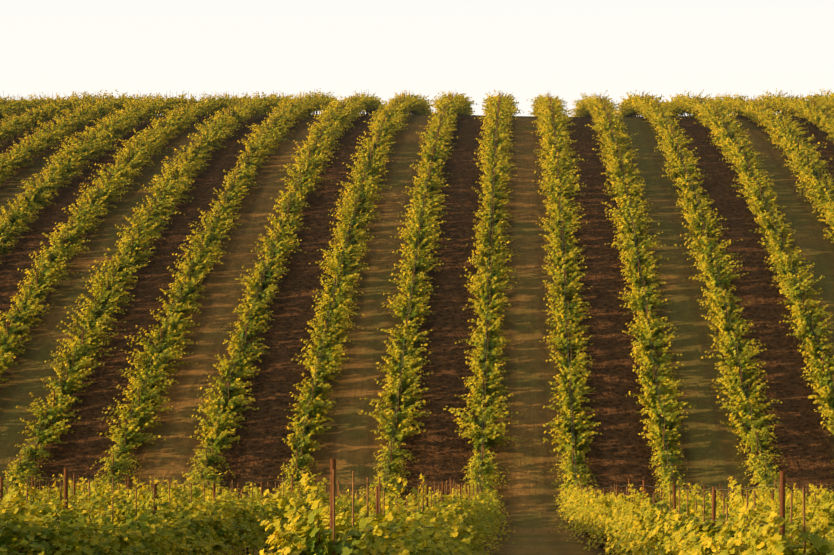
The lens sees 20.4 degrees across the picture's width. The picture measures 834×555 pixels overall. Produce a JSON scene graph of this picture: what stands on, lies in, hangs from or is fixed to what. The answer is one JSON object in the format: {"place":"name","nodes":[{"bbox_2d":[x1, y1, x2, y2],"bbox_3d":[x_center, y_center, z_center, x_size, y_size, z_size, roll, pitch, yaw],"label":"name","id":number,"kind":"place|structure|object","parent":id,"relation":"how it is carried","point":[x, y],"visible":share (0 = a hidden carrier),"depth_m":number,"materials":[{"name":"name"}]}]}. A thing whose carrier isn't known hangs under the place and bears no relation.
{"place":"outdoors","nodes":[
{"label":"outdoors","id":0,"kind":"place"},
{"bbox_2d":[0,114,833,554],"bbox_3d":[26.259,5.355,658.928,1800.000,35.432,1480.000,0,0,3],"label":"terrain","id":1,"kind":"structure","parent":0,"point":[440,448],"depth_m":97.03,"materials":[{"name":"soil"}]},
{"bbox_2d":[0,93,827,553],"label":"trellis posts","id":2,"kind":"object","parent":1,"relation":"on","point":[782,491],"visible":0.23,"depth_m":57.89,"materials":[{"name":"brown wood"}]},
{"bbox_2d":[0,88,833,456],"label":"vine leaves","id":3,"kind":"object","parent":1,"relation":"on","point":[396,114],"depth_m":104.92,"materials":[{"name":"green plant"}]},
{"bbox_2d":[0,426,833,554],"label":"vine leaves","id":4,"kind":"object","parent":1,"relation":"on","point":[750,540],"visible":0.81,"depth_m":30.03,"materials":[{"name":"green plant"}]},
{"bbox_2d":[0,90,833,554],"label":"vine shoots","id":5,"kind":"object","parent":1,"relation":"on","point":[20,550],"visible":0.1,"depth_m":83.84,"materials":[{"name":"green plant"}]},
{"bbox_2d":[3,89,833,554],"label":"vine stakes","id":6,"kind":"object","parent":1,"relation":"on","point":[407,349],"visible":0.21,"depth_m":83.85,"materials":[{"name":"brown wood"}]},
{"bbox_2d":[0,94,833,524],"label":"trellis wires","id":7,"kind":"object","parent":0,"point":[402,358],"visible":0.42,"depth_m":88.12,"materials":[{"name":"grey metal"}]},
{"bbox_2d":[0,0,833,116],"label":"sky","id":8,"kind":"structure","parent":0,"point":[523,49],"materials":[{"name":"white"}]}
]}

